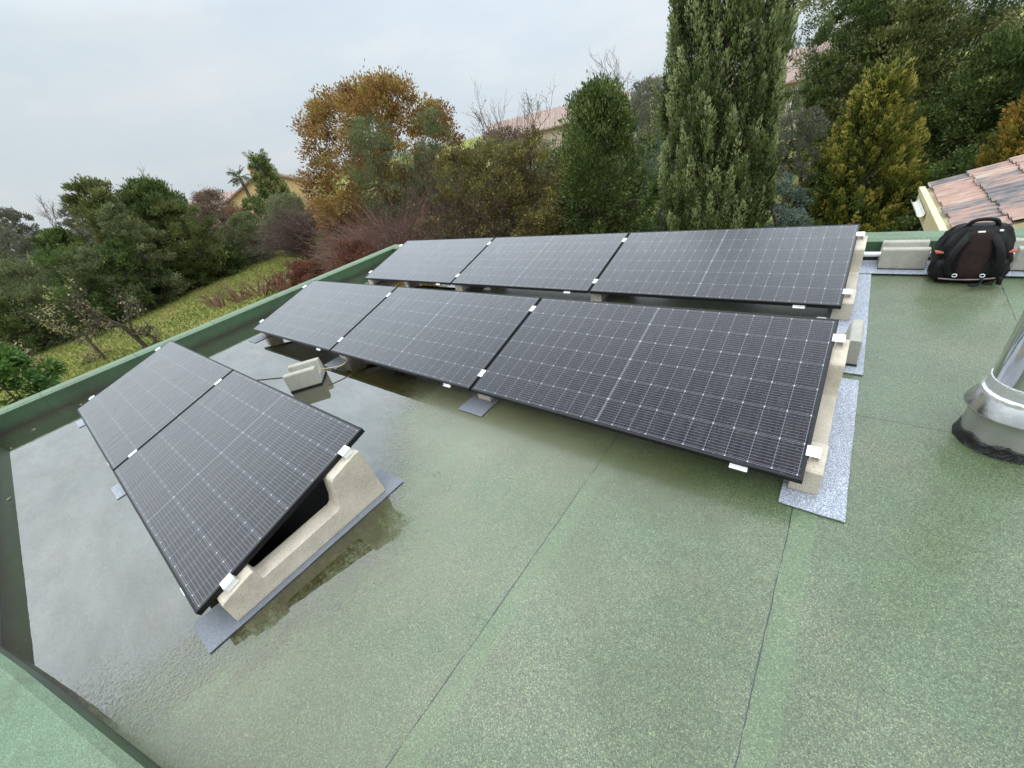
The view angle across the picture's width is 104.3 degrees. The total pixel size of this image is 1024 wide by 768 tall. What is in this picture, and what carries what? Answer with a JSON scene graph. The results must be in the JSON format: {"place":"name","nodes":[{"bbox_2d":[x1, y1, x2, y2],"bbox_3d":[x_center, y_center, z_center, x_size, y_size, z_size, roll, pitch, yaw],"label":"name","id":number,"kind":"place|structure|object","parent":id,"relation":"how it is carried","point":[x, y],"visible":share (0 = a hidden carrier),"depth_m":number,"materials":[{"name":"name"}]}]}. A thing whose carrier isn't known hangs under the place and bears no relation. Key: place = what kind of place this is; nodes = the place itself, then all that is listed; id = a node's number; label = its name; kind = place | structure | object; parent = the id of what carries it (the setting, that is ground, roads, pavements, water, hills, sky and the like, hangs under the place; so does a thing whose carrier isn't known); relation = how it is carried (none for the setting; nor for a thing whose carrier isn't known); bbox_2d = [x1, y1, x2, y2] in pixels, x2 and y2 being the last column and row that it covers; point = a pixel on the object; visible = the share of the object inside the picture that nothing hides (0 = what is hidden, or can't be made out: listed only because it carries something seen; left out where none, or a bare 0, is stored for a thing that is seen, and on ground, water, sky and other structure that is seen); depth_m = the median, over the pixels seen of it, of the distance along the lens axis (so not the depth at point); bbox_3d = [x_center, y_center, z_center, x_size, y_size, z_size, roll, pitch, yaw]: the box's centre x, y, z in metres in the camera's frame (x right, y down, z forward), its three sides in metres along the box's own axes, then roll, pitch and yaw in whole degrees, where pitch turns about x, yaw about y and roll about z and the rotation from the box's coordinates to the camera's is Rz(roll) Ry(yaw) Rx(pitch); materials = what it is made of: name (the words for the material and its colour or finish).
{"place":"outdoors","nodes":[
{"label":"outdoors","id":0,"kind":"place"},
{"bbox_2d":[0,251,322,407],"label":"grass","id":1,"kind":"structure","parent":0,"point":[188,295],"depth_m":20.94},
{"bbox_2d":[0,266,491,514],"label":"water","id":2,"kind":"structure","parent":0,"point":[47,440],"depth_m":4.56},
{"bbox_2d":[0,0,1018,249],"label":"sky","id":3,"kind":"structure","parent":0,"point":[177,89],"materials":[{"name":"white"}]},
{"bbox_2d":[0,3,1023,407],"bbox_3d":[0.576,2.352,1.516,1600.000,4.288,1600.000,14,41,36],"label":"lawn","id":4,"kind":"structure","parent":0,"point":[338,187],"depth_m":21.42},
{"bbox_2d":[0,206,41,257],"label":"distant tree","id":5,"kind":"object","parent":4,"relation":"on","point":[10,215],"visible":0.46,"depth_m":69.84,"materials":[{"name":"green plant"}]},
{"bbox_2d":[0,226,57,283],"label":"hedgerow bush","id":6,"kind":"object","parent":4,"relation":"on","point":[25,243],"visible":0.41,"depth_m":44.91,"materials":[{"name":"green plant"}]},
{"bbox_2d":[0,298,66,359],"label":"garden bush","id":7,"kind":"object","parent":4,"relation":"on","point":[14,333],"visible":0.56,"depth_m":20.38,"materials":[{"name":"green plant"}]},
{"bbox_2d":[0,244,67,353],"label":"garden bush","id":8,"kind":"object","parent":4,"relation":"on","point":[5,264],"visible":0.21,"depth_m":20.91,"materials":[{"name":"green plant"}]},
{"bbox_2d":[0,340,69,405],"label":"broadleaf bush","id":9,"kind":"object","parent":4,"relation":"on","point":[15,358],"visible":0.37,"depth_m":9.82,"materials":[{"name":"green plant"}]},
{"bbox_2d":[0,257,103,354],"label":"juniper bush","id":10,"kind":"object","parent":4,"relation":"on","point":[10,292],"visible":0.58,"depth_m":20.77,"materials":[{"name":"green plant"}]},
{"bbox_2d":[27,224,112,299],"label":"round bush","id":11,"kind":"object","parent":4,"relation":"on","point":[58,237],"visible":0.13,"depth_m":23.68,"materials":[{"name":"green plant"}]},
{"bbox_2d":[55,204,96,244],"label":"distant tree","id":12,"kind":"object","parent":4,"relation":"on","point":[67,222],"visible":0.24,"depth_m":68.60,"materials":[{"name":"grey plant"}]},
{"bbox_2d":[29,301,126,363],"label":"fruit tree","id":13,"kind":"object","parent":4,"relation":"on","point":[89,357],"visible":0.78,"depth_m":16.50,"materials":[{"name":"green plant"}]},
{"bbox_2d":[27,244,146,332],"bbox_3d":[-23.962,-5.327,22.477,3.681,5.082,4.736,-17,32,-6],"label":"garden bush","id":14,"kind":"object","parent":4,"relation":"on","point":[50,260],"visible":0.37,"depth_m":21.35,"materials":[{"name":"green plant"}]},
{"bbox_2d":[48,282,137,339],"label":"garden bush","id":15,"kind":"object","parent":4,"relation":"on","point":[60,293],"visible":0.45,"depth_m":21.33,"materials":[{"name":"green plant"}]},
{"bbox_2d":[46,279,163,347],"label":"fruit tree","id":16,"kind":"object","parent":4,"relation":"on","point":[133,333],"visible":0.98,"depth_m":16.36,"materials":[{"name":"green plant"}]},
{"bbox_2d":[52,243,164,323],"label":"juniper bush","id":17,"kind":"object","parent":4,"relation":"on","point":[85,257],"visible":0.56,"depth_m":21.80,"materials":[{"name":"green plant"}]},
{"bbox_2d":[57,173,172,295],"bbox_3d":[-24.357,-9.050,25.105,4.674,7.835,4.306,-31,36,-25],"label":"evergreen tree","id":18,"kind":"object","parent":4,"relation":"on","point":[88,206],"visible":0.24,"depth_m":23.33,"materials":[{"name":"green plant"}]},
{"bbox_2d":[91,235,179,311],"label":"garden bush","id":19,"kind":"object","parent":4,"relation":"on","point":[122,246],"visible":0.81,"depth_m":22.75,"materials":[{"name":"green plant"}]},
{"bbox_2d":[95,201,192,302],"bbox_3d":[-22.005,-7.619,23.709,3.252,6.077,2.824,-9,32,8],"label":"garden bush","id":20,"kind":"object","parent":4,"relation":"on","point":[174,278],"visible":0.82,"depth_m":23.23,"materials":[{"name":"green plant"}]},
{"bbox_2d":[113,173,214,274],"bbox_3d":[-23.159,-10.335,27.371,5.204,7.510,5.231,-18,32,-7],"label":"evergreen tree","id":21,"kind":"object","parent":4,"relation":"on","point":[142,193],"visible":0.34,"depth_m":25.44,"materials":[{"name":"green plant"}]},
{"bbox_2d":[146,196,236,284],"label":"olive bush","id":22,"kind":"object","parent":4,"relation":"on","point":[191,230],"visible":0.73,"depth_m":25.84,"materials":[{"name":"green plant"}]},
{"bbox_2d":[166,255,219,291],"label":"garden bush","id":23,"kind":"object","parent":4,"relation":"on","point":[195,273],"visible":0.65,"depth_m":26.30,"materials":[{"name":"green plant"}]},
{"bbox_2d":[193,237,247,275],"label":"garden bush","id":24,"kind":"object","parent":4,"relation":"on","point":[233,256],"visible":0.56,"depth_m":27.93,"materials":[{"name":"green plant"}]},
{"bbox_2d":[187,202,253,263],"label":"garden bush","id":25,"kind":"object","parent":4,"relation":"on","point":[206,209],"visible":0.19,"depth_m":29.32,"materials":[{"name":"green plant"}]},
{"bbox_2d":[189,185,259,250],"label":"red hedge","id":26,"kind":"object","parent":4,"relation":"on","point":[211,197],"visible":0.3,"depth_m":32.68,"materials":[{"name":"brown plant"}]},
{"bbox_2d":[219,210,277,266],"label":"garden bush","id":27,"kind":"object","parent":4,"relation":"on","point":[244,220],"visible":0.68,"depth_m":29.16,"materials":[{"name":"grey plant"}]},
{"bbox_2d":[232,193,281,251],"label":"garden bush","id":28,"kind":"object","parent":4,"relation":"on","point":[259,201],"visible":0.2,"depth_m":31.61,"materials":[{"name":"green plant"}]},
{"bbox_2d":[223,167,318,233],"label":"ochre house","id":29,"kind":"structure","parent":4,"relation":"on","point":[240,193],"depth_m":43.38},
{"bbox_2d":[242,149,306,217],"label":"conifer","id":30,"kind":"object","parent":4,"relation":"on","point":[261,165],"visible":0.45,"depth_m":38.71,"materials":[{"name":"green plant"}]},
{"bbox_2d":[257,192,311,255],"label":"garden bush","id":31,"kind":"object","parent":4,"relation":"on","point":[277,203],"visible":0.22,"depth_m":28.12,"materials":[{"name":"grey plant"}]},
{"bbox_2d":[269,258,326,292],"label":"red ground hedge","id":32,"kind":"object","parent":4,"relation":"on","point":[299,275],"visible":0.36,"depth_m":16.15,"materials":[{"name":"brown plant"}]},
{"bbox_2d":[239,187,357,264],"bbox_3d":[-12.788,-10.259,25.082,8.834,4.988,8.932,-2,34,18],"label":"twiggy shrub","id":33,"kind":"object","parent":4,"relation":"on","point":[286,233],"visible":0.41,"depth_m":24.02,"materials":[{"name":"brown plant"}]},
{"bbox_2d":[325,237,377,271],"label":"red ground hedge","id":34,"kind":"object","parent":4,"relation":"on","point":[356,250],"visible":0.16,"depth_m":14.26,"materials":[{"name":"brown plant"}]},
{"bbox_2d":[284,165,464,278],"bbox_3d":[-5.098,-6.214,16.252,7.274,4.675,8.099,-20,33,-9],"label":"twiggy shrub","id":35,"kind":"object","parent":4,"relation":"on","point":[367,232],"visible":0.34,"depth_m":15.27,"materials":[{"name":"brown plant"}]},
{"bbox_2d":[340,112,419,239],"bbox_3d":[-5.373,-7.945,17.377,3.209,6.751,3.391,14,41,36],"label":"olive tree","id":36,"kind":"object","parent":4,"relation":"on","point":[361,125],"visible":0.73,"depth_m":16.35,"materials":[{"name":"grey plant"}]},
{"bbox_2d":[286,58,475,257],"bbox_3d":[-6.701,-10.719,20.322,9.595,9.200,9.716,-2,34,18],"label":"oak tree","id":37,"kind":"object","parent":4,"relation":"on","point":[370,95],"visible":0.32,"depth_m":18.17,"materials":[{"name":"orange plant"}]},
{"bbox_2d":[389,149,454,237],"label":"garden bush","id":38,"kind":"object","parent":4,"relation":"on","point":[409,168],"visible":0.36,"depth_m":16.55,"materials":[{"name":"green plant"}]},
{"bbox_2d":[350,140,524,253],"bbox_3d":[-2.905,-6.603,15.941,7.837,5.374,8.035,-2,34,18],"label":"twiggy shrub","id":39,"kind":"object","parent":4,"relation":"on","point":[462,230],"visible":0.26,"depth_m":14.79,"materials":[{"name":"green plant"}]},
{"bbox_2d":[410,105,474,228],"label":"olive tree","id":40,"kind":"object","parent":4,"relation":"on","point":[436,127],"visible":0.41,"depth_m":16.30,"materials":[{"name":"grey plant"}]},
{"bbox_2d":[403,99,516,222],"bbox_3d":[-1.948,-7.879,16.423,4.257,6.063,3.766,14,41,36],"label":"bare tree","id":41,"kind":"object","parent":4,"relation":"on","point":[480,121],"visible":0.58,"depth_m":16.11,"materials":[{"name":"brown plant"}]},
{"bbox_2d":[428,142,511,238],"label":"mixed bush","id":42,"kind":"object","parent":4,"relation":"on","point":[451,156],"visible":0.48,"depth_m":14.63,"materials":[{"name":"green plant"}]},
{"bbox_2d":[451,138,528,236],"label":"hedge bush","id":43,"kind":"object","parent":4,"relation":"on","point":[477,145],"visible":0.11,"depth_m":17.71,"materials":[{"name":"green plant"}]},
{"bbox_2d":[459,131,545,237],"bbox_3d":[-0.376,-6.931,15.546,3.628,5.034,3.316,-16,32,-4],"label":"mixed bush","id":44,"kind":"object","parent":4,"relation":"on","point":[484,153],"visible":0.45,"depth_m":14.60,"materials":[{"name":"green plant"}]},
{"bbox_2d":[475,121,544,219],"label":"garden tree","id":45,"kind":"object","parent":4,"relation":"on","point":[510,133],"visible":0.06,"depth_m":20.98,"materials":[{"name":"brown plant"}]},
{"bbox_2d":[0,228,1023,767],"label":"flat roof house","id":46,"kind":"structure","parent":4,"relation":"on","point":[502,584],"depth_m":1.77,"materials":[{"name":"fabric"}]},
{"bbox_2d":[111,483,125,499],"bbox_3d":[-2.777,0.528,3.529,0.263,0.007,1.262,14,41,36],"label":"felt strip","id":47,"kind":"object","parent":46,"relation":"on","point":[118,491],"visible":0.09,"depth_m":3.15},
{"bbox_2d":[128,379,221,457],"bbox_3d":[-2.798,0.352,3.418,0.130,0.408,0.936,14,41,36],"label":"concrete support","id":48,"kind":"object","parent":47,"relation":"on","point":[135,451],"visible":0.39,"depth_m":3.21,"materials":[{"name":"concrete"}]},
{"bbox_2d":[113,370,364,614],"bbox_3d":[-2.015,0.493,2.764,2.094,0.036,1.152,14,55,36],"label":"solar module","id":49,"kind":"object","parent":48,"relation":"on","point":[220,481],"visible":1,"depth_m":2.52,"materials":[{"name":"black glass"}]},
{"bbox_2d":[193,469,402,653],"bbox_3d":[-1.160,0.926,2.297,0.264,0.007,1.192,14,41,36],"label":"felt strip","id":50,"kind":"object","parent":46,"relation":"on","point":[217,625],"visible":0.45,"depth_m":2.04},
{"bbox_2d":[217,445,384,620],"bbox_3d":[-1.169,0.749,2.182,0.119,0.409,0.936,14,41,36],"label":"concrete support","id":51,"kind":"object","parent":50,"relation":"on","point":[354,486],"visible":0.89,"depth_m":2.23,"materials":[{"name":"concrete"}]},
{"bbox_2d":[283,357,325,392],"bbox_3d":[-2.121,-0.100,4.083,0.312,0.186,0.282,-17,32,-6],"label":"cable block","id":52,"kind":"object","parent":46,"relation":"on","point":[306,374],"depth_m":3.99,"materials":[{"name":"concrete"}]},
{"bbox_2d":[324,356,352,368],"bbox_3d":[-1.613,-0.518,4.710,0.253,0.007,1.262,14,41,36],"label":"felt strip","id":53,"kind":"object","parent":46,"relation":"on","point":[338,361],"visible":0.14,"depth_m":4.39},
{"bbox_2d":[337,293,390,359],"bbox_3d":[-1.637,-0.695,4.602,0.130,0.408,0.936,14,41,36],"label":"concrete support","id":54,"kind":"object","parent":53,"relation":"on","point":[340,339],"visible":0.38,"depth_m":4.40,"materials":[{"name":"concrete"}]},
{"bbox_2d":[253,280,396,351],"bbox_3d":[-2.508,-0.957,5.202,2.094,0.036,1.152,14,55,36],"label":"solar module","id":55,"kind":"object","parent":54,"relation":"on","point":[323,315],"visible":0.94,"depth_m":5.07,"materials":[{"name":"black glass"}]},
{"bbox_2d":[458,393,498,416],"bbox_3d":[0.041,-0.115,3.455,0.253,0.007,1.262,14,41,36],"label":"felt strip","id":56,"kind":"object","parent":46,"relation":"on","point":[475,404],"visible":0.23,"depth_m":3.12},
{"bbox_2d":[477,306,535,400],"bbox_3d":[0.016,-0.292,3.348,0.130,0.408,0.936,14,41,36],"label":"concrete support","id":57,"kind":"object","parent":56,"relation":"on","point":[482,372],"visible":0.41,"depth_m":3.15,"materials":[{"name":"concrete"}]},
{"bbox_2d":[330,287,540,390],"bbox_3d":[-0.855,-0.554,3.948,2.094,0.036,1.152,14,55,36],"label":"solar module","id":58,"kind":"object","parent":57,"relation":"on","point":[456,339],"visible":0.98,"depth_m":3.78,"materials":[{"name":"black glass"}]},
{"bbox_2d":[471,297,838,483],"bbox_3d":[0.799,-0.150,2.694,2.094,0.036,1.152,14,55,36],"label":"solar module","id":59,"kind":"object","parent":57,"relation":"on","point":[742,391],"visible":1,"depth_m":2.46,"materials":[{"name":"black glass"}]},
{"bbox_2d":[586,295,613,301],"bbox_3d":[1.180,-1.135,4.607,0.264,0.007,1.261,14,41,36],"label":"felt strip","id":60,"kind":"object","parent":46,"relation":"on","point":[608,298],"visible":0.09,"depth_m":4.35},
{"bbox_2d":[590,238,626,301],"bbox_3d":[1.149,-1.314,4.504,0.130,0.408,0.936,14,41,36],"label":"concrete support","id":61,"kind":"object","parent":60,"relation":"on","point":[598,297],"visible":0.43,"depth_m":4.30,"materials":[{"name":"concrete"}]},
{"bbox_2d":[451,232,628,293],"bbox_3d":[0.279,-1.576,5.104,2.094,0.036,1.152,14,55,36],"label":"solar module","id":62,"kind":"object","parent":61,"relation":"on","point":[576,263],"visible":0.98,"depth_m":4.96,"materials":[{"name":"black glass"}]},
{"bbox_2d":[589,224,859,308],"bbox_3d":[1.932,-1.172,3.850,2.094,0.036,1.152,14,55,36],"label":"solar module","id":63,"kind":"object","parent":61,"relation":"on","point":[802,267],"visible":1,"depth_m":3.68,"materials":[{"name":"black glass"}]},
{"bbox_2d":[778,378,858,522],"bbox_3d":[1.732,0.274,2.210,0.260,0.007,1.192,14,41,36],"label":"felt strip","id":64,"kind":"object","parent":46,"relation":"on","point":[829,500],"visible":0.48,"depth_m":2.00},
{"bbox_2d":[788,334,849,494],"bbox_3d":[1.646,0.106,2.112,0.119,0.409,0.936,14,41,36],"label":"concrete support","id":65,"kind":"object","parent":64,"relation":"on","point":[817,451],"visible":0.72,"depth_m":2.11,"materials":[{"name":"concrete"}]},
{"bbox_2d":[826,273,870,375],"bbox_3d":[2.653,-0.558,3.151,0.268,0.007,1.782,14,41,36],"label":"felt strip","id":66,"kind":"object","parent":46,"relation":"on","point":[860,309],"visible":0.41,"depth_m":3.11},
{"bbox_2d":[817,317,864,366],"bbox_3d":[2.215,-0.300,2.731,0.282,0.186,0.312,14,41,36],"label":"cable block","id":67,"kind":"object","parent":66,"relation":"on","point":[854,333],"depth_m":2.60,"materials":[{"name":"concrete"}]},
{"bbox_2d":[830,232,867,319],"bbox_3d":[2.779,-0.916,3.268,0.119,0.409,0.936,14,41,36],"label":"concrete support","id":68,"kind":"object","parent":66,"relation":"on","point":[845,310],"visible":0.75,"depth_m":3.29,"materials":[{"name":"concrete"}]},
{"bbox_2d":[859,260,1023,276],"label":"felt strip","id":69,"kind":"object","parent":46,"relation":"on","point":[869,266],"depth_m":3.55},
{"bbox_2d":[877,239,930,269],"bbox_3d":[3.514,-1.163,3.577,0.312,0.186,0.282,14,41,36],"label":"cable block","id":70,"kind":"object","parent":69,"relation":"on","point":[904,254],"depth_m":3.51,"materials":[{"name":"concrete"}]},
{"bbox_2d":[927,217,1017,286],"bbox_3d":[3.587,-1.036,3.084,0.457,0.479,0.391,11,33,34],"label":"backpack","id":71,"kind":"object","parent":69,"relation":"on","point":[974,251],"visible":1,"depth_m":3.06,"materials":[{"name":"black fabric"}]},
{"bbox_2d":[1010,238,1023,271],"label":"cable block","id":72,"kind":"object","parent":69,"relation":"on","point":[1017,264],"depth_m":3.12,"materials":[{"name":"concrete"}]},
{"bbox_2d":[952,311,1023,464],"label":"chimney flue","id":73,"kind":"object","parent":46,"relation":"on","point":[989,422],"visible":1,"depth_m":1.83,"materials":[{"name":"metal"}]},
{"bbox_3d":[-0.476,-1.540,5.862,0.259,0.007,1.262,14,41,36],"label":"felt strip","id":74,"kind":"object","parent":46,"relation":"on","visible":0},
{"bbox_2d":[455,242,490,290],"bbox_3d":[-0.504,-1.717,5.758,0.130,0.408,0.936,14,41,36],"label":"concrete support","id":75,"kind":"object","parent":74,"relation":"on","point":[459,288],"visible":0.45,"depth_m":5.56,"materials":[{"name":"concrete"}]},
{"bbox_2d":[365,237,494,284],"bbox_3d":[-1.375,-1.979,6.358,2.094,0.036,1.152,14,55,36],"label":"solar module","id":76,"kind":"object","parent":75,"relation":"on","point":[441,261],"visible":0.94,"depth_m":6.24,"materials":[{"name":"black glass"}]},
{"bbox_2d":[467,78,561,210],"bbox_3d":[0.285,-8.357,16.322,3.505,6.042,4.334,-12,32,3],"label":"bare tree","id":77,"kind":"object","parent":4,"relation":"on","point":[526,119],"visible":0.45,"depth_m":15.18,"materials":[{"name":"brown plant"}]},
{"bbox_2d":[494,124,581,235],"bbox_3d":[1.043,-7.107,15.307,3.220,4.983,3.198,14,41,36],"label":"mixed bush","id":78,"kind":"object","parent":4,"relation":"on","point":[534,140],"visible":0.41,"depth_m":14.48,"materials":[{"name":"green plant"}]},
{"bbox_2d":[510,198,576,236],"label":"garden bush","id":79,"kind":"object","parent":4,"relation":"on","point":[534,230],"visible":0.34,"depth_m":14.11,"materials":[{"name":"green plant"}]},
{"bbox_2d":[484,90,631,176],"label":"pink house","id":80,"kind":"structure","parent":4,"relation":"on","point":[550,120],"depth_m":40.08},
{"bbox_2d":[538,127,612,224],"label":"hedge bush","id":81,"kind":"object","parent":4,"relation":"on","point":[553,155],"visible":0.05,"depth_m":16.70,"materials":[{"name":"green plant"}]},
{"bbox_2d":[548,69,659,234],"bbox_3d":[3.097,-7.226,13.935,3.781,6.185,4.085,-16,32,-4],"label":"dark green tree","id":82,"kind":"object","parent":4,"relation":"on","point":[601,110],"visible":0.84,"depth_m":13.11,"materials":[{"name":"green plant"}]},
{"bbox_2d":[620,75,673,193],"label":"garden tree","id":83,"kind":"object","parent":4,"relation":"on","point":[639,99],"visible":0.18,"depth_m":20.52,"materials":[{"name":"green plant"}]},
{"bbox_2d":[621,138,700,231],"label":"blue cedar","id":84,"kind":"object","parent":4,"relation":"on","point":[660,211],"visible":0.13,"depth_m":13.68,"materials":[{"name":"green plant"}]},
{"bbox_2d":[635,168,691,231],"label":"garden bush","id":85,"kind":"object","parent":4,"relation":"on","point":[653,187],"visible":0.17,"depth_m":12.32,"materials":[{"name":"green plant"}]},
{"bbox_2d":[635,107,712,218],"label":"hedge bush","id":86,"kind":"object","parent":4,"relation":"on","point":[656,133],"visible":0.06,"depth_m":15.60,"materials":[{"name":"green plant"}]},
{"bbox_2d":[650,0,801,230],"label":"cypress tree","id":87,"kind":"object","parent":4,"relation":"on","point":[703,94],"visible":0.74,"depth_m":8.54,"materials":[{"name":"green plant"}]},
{"bbox_2d":[758,171,814,226],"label":"silver shrub","id":88,"kind":"object","parent":4,"relation":"on","point":[784,221],"visible":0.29,"depth_m":10.95,"materials":[{"name":"green plant"}]},
{"bbox_2d":[741,80,835,174],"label":"garden tree","id":89,"kind":"object","parent":4,"relation":"on","point":[788,94],"visible":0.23,"depth_m":18.99,"materials":[{"name":"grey plant"}]},
{"bbox_2d":[729,21,854,140],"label":"house","id":90,"kind":"structure","parent":4,"relation":"on","point":[789,80],"depth_m":26.39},
{"bbox_2d":[765,102,831,226],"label":"grey shrub","id":91,"kind":"object","parent":4,"relation":"on","point":[803,124],"visible":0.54,"depth_m":11.33,"materials":[{"name":"green plant"}]},
{"bbox_2d":[780,163,882,225],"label":"garden bush","id":92,"kind":"object","parent":4,"relation":"on","point":[820,175],"visible":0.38,"depth_m":11.13,"materials":[{"name":"green plant"}]},
{"bbox_2d":[789,0,898,186],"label":"dark green tree","id":93,"kind":"object","parent":4,"relation":"on","point":[865,12],"visible":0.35,"depth_m":13.00,"materials":[{"name":"green plant"}]},
{"bbox_2d":[788,49,933,231],"bbox_3d":[9.751,-6.098,10.828,3.379,4.703,3.439,14,41,36],"label":"golden conifer","id":94,"kind":"object","parent":4,"relation":"on","point":[874,112],"visible":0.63,"depth_m":10.27,"materials":[{"name":"green plant"}]},
{"bbox_2d":[805,0,984,190],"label":"dark green tree","id":95,"kind":"object","parent":4,"relation":"on","point":[903,25],"visible":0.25,"depth_m":11.55,"materials":[{"name":"green plant"}]},
{"bbox_2d":[786,0,1020,165],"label":"dark green tree","id":96,"kind":"object","parent":4,"relation":"on","point":[824,4],"visible":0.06,"depth_m":13.94,"materials":[{"name":"green plant"}]},
{"bbox_2d":[880,142,1012,231],"bbox_3d":[11.063,-4.666,10.083,2.870,2.580,2.747,14,41,36],"label":"garden bush","id":97,"kind":"object","parent":4,"relation":"on","point":[963,166],"visible":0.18,"depth_m":9.60,"materials":[{"name":"green plant"}]},
{"bbox_2d":[873,0,1023,174],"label":"dark green tree","id":98,"kind":"object","parent":4,"relation":"on","point":[992,5],"visible":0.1,"depth_m":11.69,"materials":[{"name":"green plant"}]},
{"bbox_2d":[897,16,1023,184],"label":"dark green tree","id":99,"kind":"object","parent":4,"relation":"on","point":[992,75],"visible":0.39,"depth_m":10.63,"materials":[{"name":"green plant"}]},
{"bbox_2d":[911,154,1023,230],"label":"tiled roof house","id":100,"kind":"structure","parent":4,"relation":"on","point":[992,190],"depth_m":4.36,"materials":[{"name":"tile"}]},
{"bbox_2d":[974,91,1023,167],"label":"golden conifer","id":101,"kind":"object","parent":4,"relation":"on","point":[1011,141],"visible":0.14,"depth_m":8.21,"materials":[{"name":"yellow plant"}]},
{"bbox_2d":[978,1,1023,126],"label":"dark green tree","id":102,"kind":"object","parent":4,"relation":"on","point":[1003,17],"visible":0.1,"depth_m":10.98,"materials":[{"name":"green plant"}]},
{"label":"concrete support","id":103,"kind":"object","parent":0,"visible":0},
{"bbox_2d":[77,341,233,470],"bbox_3d":[-3.669,0.090,4.018,2.094,0.036,1.152,14,55,36],"label":"solar module","id":104,"kind":"object","parent":103,"relation":"on","point":[139,405],"visible":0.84,"depth_m":3.86,"materials":[{"name":"black glass"}]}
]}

